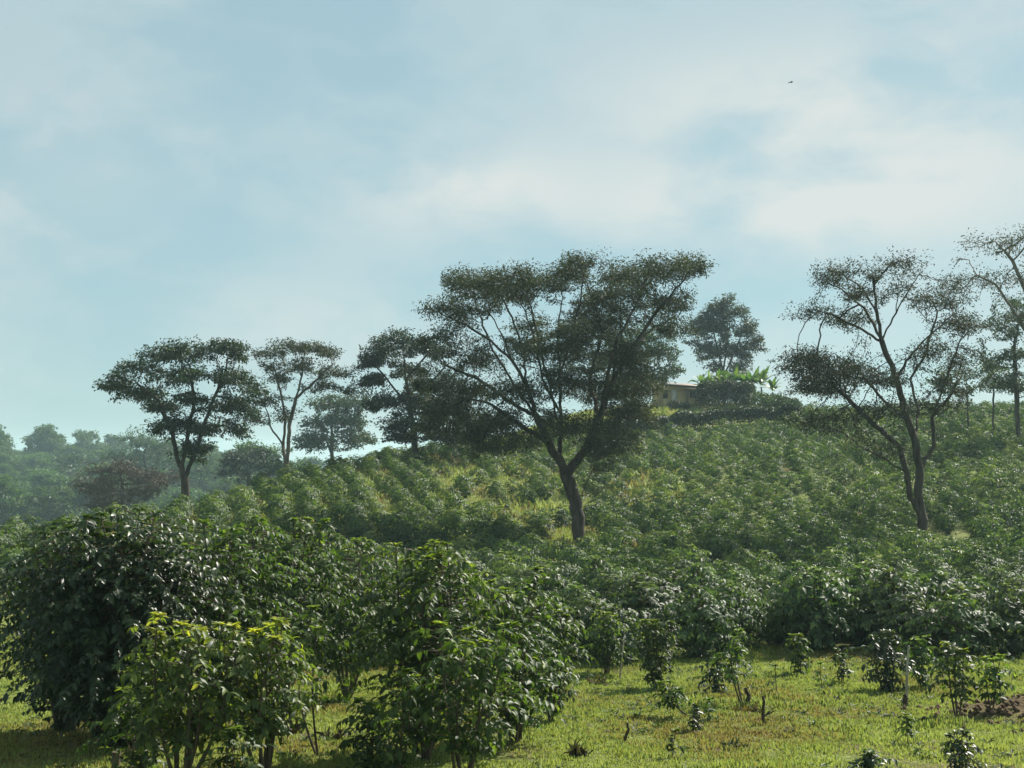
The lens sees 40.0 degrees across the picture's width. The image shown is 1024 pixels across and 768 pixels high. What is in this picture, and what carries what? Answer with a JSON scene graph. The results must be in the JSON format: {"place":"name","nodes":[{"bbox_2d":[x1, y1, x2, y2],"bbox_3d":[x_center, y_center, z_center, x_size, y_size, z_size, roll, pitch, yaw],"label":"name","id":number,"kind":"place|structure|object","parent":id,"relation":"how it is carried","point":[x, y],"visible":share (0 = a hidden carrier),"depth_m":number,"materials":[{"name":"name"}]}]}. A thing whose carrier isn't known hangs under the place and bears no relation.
{"place":"outdoors","nodes":[
{"label":"outdoors","id":0,"kind":"place"},
{"bbox_2d":[0,402,1023,767],"bbox_3d":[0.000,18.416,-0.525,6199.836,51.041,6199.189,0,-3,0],"label":"ground","id":1,"kind":"structure","parent":0,"point":[962,530],"depth_m":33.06,"materials":[{"name":"green plant"}]},
{"bbox_2d":[0,473,30,529],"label":"forest tree","id":2,"kind":"object","parent":1,"relation":"on","point":[11,499],"visible":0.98,"depth_m":374.06,"materials":[{"name":"green plant"}]},
{"bbox_2d":[11,452,53,469],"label":"forest tree","id":3,"kind":"object","parent":1,"relation":"on","point":[30,459],"visible":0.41,"depth_m":586.05,"materials":[{"name":"green plant"}]},
{"bbox_2d":[20,423,66,459],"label":"forest tree","id":4,"kind":"object","parent":1,"relation":"on","point":[45,438],"visible":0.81,"depth_m":645.27,"materials":[{"name":"green plant"}]},
{"bbox_2d":[13,485,88,530],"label":"forest tree","id":5,"kind":"object","parent":1,"relation":"on","point":[49,496],"visible":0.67,"depth_m":385.86,"materials":[{"name":"green plant"}]},
{"bbox_2d":[24,469,81,518],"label":"forest tree","id":6,"kind":"object","parent":1,"relation":"on","point":[53,478],"visible":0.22,"depth_m":450.13,"materials":[{"name":"green plant"}]},
{"bbox_2d":[0,523,107,731],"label":"coffee bush","id":7,"kind":"object","parent":1,"relation":"on","point":[59,725],"visible":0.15,"depth_m":25.43,"materials":[{"name":"green plant"}]},
{"bbox_2d":[39,452,91,484],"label":"forest tree","id":8,"kind":"object","parent":1,"relation":"on","point":[73,462],"visible":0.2,"depth_m":512.21,"materials":[{"name":"green plant"}]},
{"bbox_2d":[63,429,111,454],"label":"forest tree","id":9,"kind":"object","parent":1,"relation":"on","point":[83,438],"visible":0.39,"depth_m":684.87,"materials":[{"name":"green plant"}]},
{"bbox_2d":[61,474,120,518],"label":"forest tree","id":10,"kind":"object","parent":1,"relation":"on","point":[78,497],"visible":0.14,"depth_m":396.38,"materials":[{"name":"green plant"}]},
{"bbox_2d":[99,433,132,452],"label":"forest tree","id":11,"kind":"object","parent":1,"relation":"on","point":[110,440],"visible":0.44,"depth_m":761.00,"materials":[{"name":"green plant"}]},
{"bbox_2d":[67,454,180,512],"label":"brown tree","id":12,"kind":"object","parent":1,"relation":"on","point":[104,494],"visible":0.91,"depth_m":203.45,"materials":[{"name":"grey plant"}]},
{"bbox_2d":[0,507,259,750],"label":"coffee bush","id":13,"kind":"object","parent":1,"relation":"on","point":[120,605],"visible":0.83,"depth_m":23.25,"materials":[{"name":"green plant"}]},
{"bbox_2d":[76,685,183,767],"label":"coffee bush","id":14,"kind":"object","parent":1,"relation":"on","point":[144,759],"visible":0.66,"depth_m":20.59,"materials":[{"name":"green plant"}]},
{"bbox_2d":[114,485,171,513],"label":"forest tree","id":15,"kind":"object","parent":1,"relation":"on","point":[160,501],"visible":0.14,"depth_m":405.11,"materials":[{"name":"green plant"}]},
{"bbox_2d":[92,424,222,483],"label":"hazy tree","id":16,"kind":"object","parent":1,"relation":"on","point":[140,440],"visible":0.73,"depth_m":427.88,"materials":[{"name":"green plant"}]},
{"bbox_2d":[91,334,270,499],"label":"ridge tree","id":17,"kind":"object","parent":1,"relation":"on","point":[238,406],"visible":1,"depth_m":111.42,"materials":[{"name":"green plant"}]},
{"bbox_2d":[163,457,211,491],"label":"forest tree","id":18,"kind":"object","parent":1,"relation":"on","point":[202,481],"visible":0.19,"depth_m":501.19,"materials":[{"name":"green plant"}]},
{"bbox_2d":[108,611,281,767],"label":"coffee bush","id":19,"kind":"object","parent":1,"relation":"on","point":[174,701],"visible":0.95,"depth_m":20.04,"materials":[{"name":"green plant"}]},
{"bbox_2d":[74,517,322,725],"bbox_3d":[-5.617,4.475,26.251,4.269,3.965,4.305,0,-3,0],"label":"coffee bush","id":20,"kind":"object","parent":1,"relation":"on","point":[241,600],"visible":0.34,"depth_m":26.16,"materials":[{"name":"green plant"}]},
{"bbox_2d":[194,453,228,492],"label":"forest tree","id":21,"kind":"object","parent":1,"relation":"on","point":[212,456],"visible":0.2,"depth_m":515.52,"materials":[{"name":"green plant"}]},
{"bbox_2d":[176,725,278,767],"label":"coffee bush","id":22,"kind":"object","parent":1,"relation":"on","point":[230,732],"visible":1,"depth_m":19.42,"materials":[{"name":"green plant"}]},
{"bbox_2d":[211,475,262,494],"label":"forest tree","id":23,"kind":"object","parent":1,"relation":"on","point":[226,485],"visible":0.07,"depth_m":404.97,"materials":[{"name":"green plant"}]},
{"bbox_2d":[210,444,284,491],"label":"tree","id":24,"kind":"object","parent":1,"relation":"on","point":[236,460],"visible":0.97,"depth_m":238.30,"materials":[{"name":"green plant"}]},
{"bbox_2d":[190,617,321,767],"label":"coffee bush","id":25,"kind":"object","parent":1,"relation":"on","point":[270,720],"visible":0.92,"depth_m":20.35,"materials":[{"name":"green plant"}]},
{"bbox_2d":[233,439,307,476],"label":"tree","id":26,"kind":"object","parent":1,"relation":"on","point":[244,445],"visible":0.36,"depth_m":299.07,"materials":[{"name":"green plant"}]},
{"bbox_2d":[202,515,379,707],"bbox_3d":[-4.955,4.767,29.313,4.431,4.038,3.708,-1,-3,13],"label":"coffee bush","id":27,"kind":"object","parent":1,"relation":"on","point":[297,549],"visible":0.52,"depth_m":28.95,"materials":[{"name":"green plant"}]},
{"bbox_2d":[239,337,368,472],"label":"ridge tree","id":28,"kind":"object","parent":1,"relation":"on","point":[302,365],"visible":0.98,"depth_m":125.87,"materials":[{"name":"green plant"}]},
{"bbox_2d":[267,604,346,754],"bbox_3d":[-3.321,4.838,22.724,1.041,2.424,1.604,1,-3,-25],"label":"coffee bush","id":29,"kind":"object","parent":1,"relation":"on","point":[304,642],"visible":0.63,"depth_m":22.62,"materials":[{"name":"green plant"}]},
{"bbox_2d":[290,388,380,457],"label":"hazy tree","id":30,"kind":"object","parent":1,"relation":"on","point":[334,421],"visible":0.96,"depth_m":248.55,"materials":[{"name":"green plant"}]},
{"bbox_2d":[281,533,410,697],"bbox_3d":[-3.546,5.119,30.876,3.046,3.670,3.777,0,-3,0],"label":"coffee bush","id":31,"kind":"object","parent":1,"relation":"on","point":[361,580],"visible":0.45,"depth_m":30.53,"materials":[{"name":"green plant"}]},
{"bbox_2d":[329,697,413,767],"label":"coffee bush","id":32,"kind":"object","parent":1,"relation":"on","point":[375,740],"visible":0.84,"depth_m":21.25,"materials":[{"name":"green plant"}]},
{"bbox_2d":[369,667,439,767],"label":"coffee bush","id":33,"kind":"object","parent":1,"relation":"on","point":[399,754],"visible":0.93,"depth_m":20.29,"materials":[{"name":"green plant"}]},
{"bbox_2d":[352,325,490,459],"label":"ridge tree","id":34,"kind":"object","parent":1,"relation":"on","point":[378,356],"visible":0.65,"depth_m":127.61,"materials":[{"name":"green plant"}]},
{"bbox_2d":[316,539,538,759],"bbox_3d":[-1.319,4.313,22.703,3.514,3.605,3.592,0,-3,0],"label":"coffee bush","id":35,"kind":"object","parent":1,"relation":"on","point":[399,652],"visible":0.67,"depth_m":22.47,"materials":[{"name":"green plant"}]},
{"bbox_2d":[376,620,566,767],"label":"coffee bush","id":36,"kind":"object","parent":1,"relation":"on","point":[477,747],"visible":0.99,"depth_m":20.35,"materials":[{"name":"green plant"}]},
{"bbox_2d":[0,640,1021,767],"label":"fallen leaves","id":37,"kind":"object","parent":1,"relation":"on","point":[71,744],"visible":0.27,"depth_m":26.41,"materials":[{"name":"brown plant"}]},
{"bbox_2d":[0,399,1023,641],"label":"coffee plantation","id":38,"kind":"object","parent":1,"relation":"on","point":[842,547],"visible":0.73,"depth_m":94.82,"materials":[{"name":"green plant"}]},
{"bbox_2d":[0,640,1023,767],"bbox_3d":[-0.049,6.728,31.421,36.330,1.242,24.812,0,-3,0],"label":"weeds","id":39,"kind":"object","parent":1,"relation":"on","point":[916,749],"visible":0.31,"depth_m":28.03,"materials":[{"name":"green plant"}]},
{"bbox_2d":[471,577,558,628],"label":"plantation coffee bush","id":40,"kind":"object","parent":1,"relation":"on","point":[512,583],"visible":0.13,"depth_m":41.23,"materials":[{"name":"green plant"}]},
{"bbox_2d":[452,566,579,742],"bbox_3d":[-0.097,4.710,24.289,2.521,3.063,3.180,0,-3,0],"label":"coffee bush","id":41,"kind":"object","parent":1,"relation":"on","point":[522,672],"visible":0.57,"depth_m":24.23,"materials":[{"name":"green plant"}]},
{"bbox_2d":[497,564,573,601],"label":"plantation coffee bush","id":42,"kind":"object","parent":1,"relation":"on","point":[560,586],"visible":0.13,"depth_m":43.22,"materials":[{"name":"green plant"}]},
{"bbox_2d":[508,599,587,657],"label":"plantation coffee bush","id":43,"kind":"object","parent":1,"relation":"on","point":[559,618],"visible":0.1,"depth_m":37.98,"materials":[{"name":"green plant"}]},
{"bbox_2d":[400,245,718,541],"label":"shade tree","id":44,"kind":"object","parent":1,"relation":"on","point":[611,388],"visible":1,"depth_m":86.53,"materials":[{"name":"green plant"}]},
{"bbox_2d":[539,560,582,580],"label":"plantation coffee bush","id":45,"kind":"object","parent":1,"relation":"on","point":[566,565],"visible":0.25,"depth_m":59.61,"materials":[{"name":"green plant"}]},
{"bbox_2d":[530,598,595,721],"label":"coffee bush","id":46,"kind":"object","parent":1,"relation":"on","point":[560,634],"visible":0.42,"depth_m":26.68,"materials":[{"name":"green plant"}]},
{"bbox_2d":[547,583,623,637],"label":"plantation coffee bush","id":47,"kind":"object","parent":1,"relation":"on","point":[571,590],"visible":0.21,"depth_m":40.61,"materials":[{"name":"green plant"}]},
{"bbox_2d":[570,556,629,590],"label":"plantation coffee bush","id":48,"kind":"object","parent":1,"relation":"on","point":[594,570],"visible":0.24,"depth_m":47.27,"materials":[{"name":"green plant"}]},
{"bbox_2d":[559,596,641,660],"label":"plantation coffee bush","id":49,"kind":"object","parent":1,"relation":"on","point":[588,605],"visible":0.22,"depth_m":38.11,"materials":[{"name":"green plant"}]},
{"bbox_2d":[583,610,632,673],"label":"coffee bush","id":50,"kind":"object","parent":1,"relation":"on","point":[608,636],"visible":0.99,"depth_m":34.73,"materials":[{"name":"green plant"}]},
{"bbox_2d":[591,574,627,602],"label":"plantation coffee bush","id":51,"kind":"object","parent":1,"relation":"on","point":[610,580],"visible":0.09,"depth_m":45.38,"materials":[{"name":"green plant"}]},
{"bbox_2d":[565,603,662,669],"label":"plantation coffee bush","id":52,"kind":"object","parent":1,"relation":"on","point":[620,612],"visible":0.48,"depth_m":37.05,"materials":[{"name":"green plant"}]},
{"bbox_2d":[586,571,684,640],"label":"plantation coffee bush","id":53,"kind":"object","parent":1,"relation":"on","point":[633,580],"visible":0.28,"depth_m":41.82,"materials":[{"name":"green plant"}]},
{"bbox_2d":[588,319,686,398],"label":"dense tree","id":54,"kind":"object","parent":1,"relation":"on","point":[672,370],"visible":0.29,"depth_m":163.85,"materials":[{"name":"green plant"}]},
{"bbox_2d":[606,581,684,648],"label":"plantation coffee bush","id":55,"kind":"object","parent":1,"relation":"on","point":[655,604],"visible":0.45,"depth_m":40.53,"materials":[{"name":"green plant"}]},
{"bbox_2d":[625,618,684,688],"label":"coffee bush","id":56,"kind":"object","parent":1,"relation":"on","point":[651,660],"visible":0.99,"depth_m":32.44,"materials":[{"name":"green plant"}]},
{"bbox_2d":[646,567,688,630],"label":"plantation coffee bush","id":57,"kind":"object","parent":1,"relation":"on","point":[674,575],"visible":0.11,"depth_m":45.05,"materials":[{"name":"green plant"}]},
{"bbox_2d":[641,679,695,710],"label":"leafy tuft","id":58,"kind":"object","parent":1,"relation":"on","point":[675,692],"visible":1,"depth_m":27.33,"materials":[{"name":"green plant"}]},
{"bbox_2d":[652,383,712,406],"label":"house","id":59,"kind":"structure","parent":1,"relation":"on","point":[681,392],"depth_m":175.83,"materials":[{"name":"paint"}]},
{"bbox_2d":[684,702,703,730],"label":"young coffee plant","id":60,"kind":"object","parent":1,"relation":"on","point":[695,712],"visible":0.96,"depth_m":25.83,"materials":[{"name":"green plant"}]},
{"bbox_2d":[657,584,746,658],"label":"plantation coffee bush","id":61,"kind":"object","parent":1,"relation":"on","point":[699,615],"visible":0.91,"depth_m":38.57,"materials":[{"name":"green plant"}]},
{"bbox_2d":[607,400,802,436],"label":"hedge","id":62,"kind":"object","parent":1,"relation":"on","point":[737,413],"visible":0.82,"depth_m":152.83,"materials":[{"name":"green plant"}]},
{"bbox_2d":[668,563,742,636],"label":"plantation coffee bush","id":63,"kind":"object","parent":1,"relation":"on","point":[696,576],"visible":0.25,"depth_m":43.54,"materials":[{"name":"green plant"}]},
{"bbox_2d":[692,650,731,692],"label":"young coffee plant","id":64,"kind":"object","parent":1,"relation":"on","point":[715,688],"visible":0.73,"depth_m":31.65,"materials":[{"name":"green plant"}]},
{"bbox_2d":[694,379,755,407],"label":"hedge","id":65,"kind":"object","parent":1,"relation":"on","point":[726,388],"visible":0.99,"depth_m":170.53,"materials":[{"name":"green plant"}]},
{"bbox_2d":[681,292,769,376],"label":"silver oak","id":66,"kind":"object","parent":1,"relation":"on","point":[710,323],"visible":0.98,"depth_m":195.00,"materials":[{"name":"grey plant"}]},
{"bbox_2d":[684,580,772,646],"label":"plantation coffee bush","id":67,"kind":"object","parent":1,"relation":"on","point":[753,632],"visible":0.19,"depth_m":42.00,"materials":[{"name":"green plant"}]},
{"bbox_2d":[687,584,774,650],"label":"plantation coffee bush","id":68,"kind":"object","parent":1,"relation":"on","point":[749,609],"visible":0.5,"depth_m":40.39,"materials":[{"name":"green plant"}]},
{"bbox_2d":[709,628,757,703],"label":"coffee bush","id":69,"kind":"object","parent":1,"relation":"on","point":[736,652],"visible":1,"depth_m":29.11,"materials":[{"name":"green plant"}]},
{"bbox_2d":[740,390,775,406],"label":"garden shrub","id":70,"kind":"object","parent":1,"relation":"on","point":[759,397],"visible":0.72,"depth_m":171.06,"materials":[{"name":"green plant"}]},
{"bbox_2d":[750,603,798,644],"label":"plantation coffee bush","id":71,"kind":"object","parent":1,"relation":"on","point":[776,640],"visible":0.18,"depth_m":42.38,"materials":[{"name":"green plant"}]},
{"bbox_2d":[766,560,814,584],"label":"plantation coffee bush","id":72,"kind":"object","parent":1,"relation":"on","point":[790,569],"visible":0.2,"depth_m":50.79,"materials":[{"name":"green plant"}]},
{"bbox_2d":[784,633,812,673],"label":"young coffee plant","id":73,"kind":"object","parent":1,"relation":"on","point":[802,655],"visible":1,"depth_m":34.12,"materials":[{"name":"green plant"}]},
{"bbox_2d":[753,571,854,646],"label":"plantation coffee bush","id":74,"kind":"object","parent":1,"relation":"on","point":[786,583],"visible":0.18,"depth_m":41.65,"materials":[{"name":"green plant"}]},
{"bbox_2d":[750,566,869,652],"bbox_3d":[8.671,6.542,40.232,3.252,2.626,2.803,1,-3,-13],"label":"plantation coffee bush","id":75,"kind":"object","parent":1,"relation":"on","point":[815,633],"visible":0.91,"depth_m":39.88,"materials":[{"name":"green plant"}]},
{"bbox_2d":[829,648,854,682],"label":"young coffee plant","id":76,"kind":"object","parent":1,"relation":"on","point":[841,672],"visible":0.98,"depth_m":32.90,"materials":[{"name":"green plant"}]},
{"bbox_2d":[828,564,906,646],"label":"plantation coffee bush","id":77,"kind":"object","parent":1,"relation":"on","point":[856,576],"visible":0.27,"depth_m":41.27,"materials":[{"name":"green plant"}]},
{"bbox_2d":[846,748,898,767],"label":"young coffee plant","id":78,"kind":"object","parent":1,"relation":"on","point":[869,757],"visible":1,"depth_m":20.10,"materials":[{"name":"green plant"}]},
{"bbox_2d":[765,245,993,533],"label":"open shade tree","id":79,"kind":"object","parent":1,"relation":"on","point":[813,362],"visible":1,"depth_m":81.15,"materials":[{"name":"green plant"}]},
{"bbox_2d":[843,629,927,691],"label":"coffee bush","id":80,"kind":"object","parent":1,"relation":"on","point":[885,650],"visible":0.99,"depth_m":31.48,"materials":[{"name":"green plant"}]},
{"bbox_2d":[841,568,948,649],"bbox_3d":[10.961,6.552,40.252,3.019,2.544,3.503,-1,-3,10],"label":"plantation coffee bush","id":81,"kind":"object","parent":1,"relation":"on","point":[880,588],"visible":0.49,"depth_m":39.77,"materials":[{"name":"green plant"}]},
{"bbox_2d":[862,594,950,655],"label":"plantation coffee bush","id":82,"kind":"object","parent":1,"relation":"on","point":[898,617],"visible":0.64,"depth_m":38.46,"materials":[{"name":"green plant"}]},
{"bbox_2d":[895,711,918,743],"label":"young coffee plant","id":83,"kind":"object","parent":1,"relation":"on","point":[907,729],"visible":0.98,"depth_m":23.70,"materials":[{"name":"green plant"}]},
{"bbox_2d":[899,634,942,687],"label":"young coffee plant","id":84,"kind":"object","parent":1,"relation":"on","point":[921,648],"visible":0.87,"depth_m":32.03,"materials":[{"name":"green plant"}]},
{"bbox_2d":[913,559,961,579],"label":"plantation coffee bush","id":85,"kind":"object","parent":1,"relation":"on","point":[933,569],"visible":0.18,"depth_m":54.98,"materials":[{"name":"green plant"}]},
{"bbox_2d":[907,570,981,637],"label":"plantation coffee bush","id":86,"kind":"object","parent":1,"relation":"on","point":[940,582],"visible":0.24,"depth_m":41.94,"materials":[{"name":"green plant"}]},
{"bbox_2d":[869,693,1023,733],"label":"soil clods","id":87,"kind":"object","parent":1,"relation":"on","point":[991,711],"visible":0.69,"depth_m":26.95,"materials":[{"name":"brown soil"}]},
{"bbox_2d":[924,640,991,716],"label":"coffee bush","id":88,"kind":"object","parent":1,"relation":"on","point":[954,671],"visible":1,"depth_m":26.81,"materials":[{"name":"green plant"}]},
{"bbox_2d":[899,593,1023,663],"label":"plantation coffee bush","id":89,"kind":"object","parent":1,"relation":"on","point":[959,610],"visible":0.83,"depth_m":37.53,"materials":[{"name":"green plant"}]},
{"bbox_2d":[926,583,999,649],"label":"plantation coffee bush","id":90,"kind":"object","parent":1,"relation":"on","point":[958,591],"visible":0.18,"depth_m":40.53,"materials":[{"name":"green plant"}]},
{"bbox_2d":[940,728,986,767],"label":"young coffee plant","id":91,"kind":"object","parent":1,"relation":"on","point":[961,751],"visible":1,"depth_m":20.62,"materials":[{"name":"green plant"}]},
{"bbox_2d":[920,359,1012,427],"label":"flat topped tree","id":92,"kind":"object","parent":1,"relation":"on","point":[982,388],"visible":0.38,"depth_m":134.95,"materials":[{"name":"green plant"}]},
{"bbox_2d":[929,592,1015,654],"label":"plantation coffee bush","id":93,"kind":"object","parent":1,"relation":"on","point":[959,626],"visible":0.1,"depth_m":39.12,"materials":[{"name":"green plant"}]},
{"bbox_2d":[953,561,1001,583],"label":"plantation coffee bush","id":94,"kind":"object","parent":1,"relation":"on","point":[975,568],"visible":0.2,"depth_m":52.39,"materials":[{"name":"green plant"}]},
{"bbox_2d":[955,575,1000,595],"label":"plantation coffee bush","id":95,"kind":"object","parent":1,"relation":"on","point":[968,583],"visible":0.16,"depth_m":47.50,"materials":[{"name":"green plant"}]},
{"bbox_2d":[937,223,1023,343],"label":"bare shade tree","id":96,"kind":"object","parent":1,"relation":"on","point":[1020,278],"visible":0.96,"depth_m":100.38,"materials":[{"name":"green plant"}]},
{"bbox_2d":[956,544,1009,576],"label":"plantation coffee bush","id":97,"kind":"object","parent":1,"relation":"on","point":[973,557],"visible":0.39,"depth_m":59.12,"materials":[{"name":"green plant"}]},
{"bbox_2d":[950,582,1023,657],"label":"plantation coffee bush","id":98,"kind":"object","parent":1,"relation":"on","point":[1015,639],"visible":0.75,"depth_m":38.25,"materials":[{"name":"green plant"}]},
{"bbox_2d":[970,652,1015,707],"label":"young coffee plant","id":99,"kind":"object","parent":1,"relation":"on","point":[995,675],"visible":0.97,"depth_m":26.93,"materials":[{"name":"green plant"}]},
{"bbox_2d":[970,566,1023,591],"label":"plantation coffee bush","id":100,"kind":"object","parent":1,"relation":"on","point":[1005,575],"visible":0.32,"depth_m":49.80,"materials":[{"name":"green plant"}]},
{"bbox_2d":[972,291,1023,442],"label":"dense tree","id":101,"kind":"object","parent":1,"relation":"on","point":[1014,385],"visible":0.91,"depth_m":124.88,"materials":[{"name":"green plant"}]},
{"bbox_2d":[977,368,1023,436],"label":"flat topped tree","id":102,"kind":"object","parent":1,"relation":"on","point":[987,382],"visible":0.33,"depth_m":129.96,"materials":[{"name":"green plant"}]},
{"bbox_2d":[0,0,1023,466],"label":"sky","id":103,"kind":"structure","parent":0,"point":[253,171],"materials":[{"name":"blue"}]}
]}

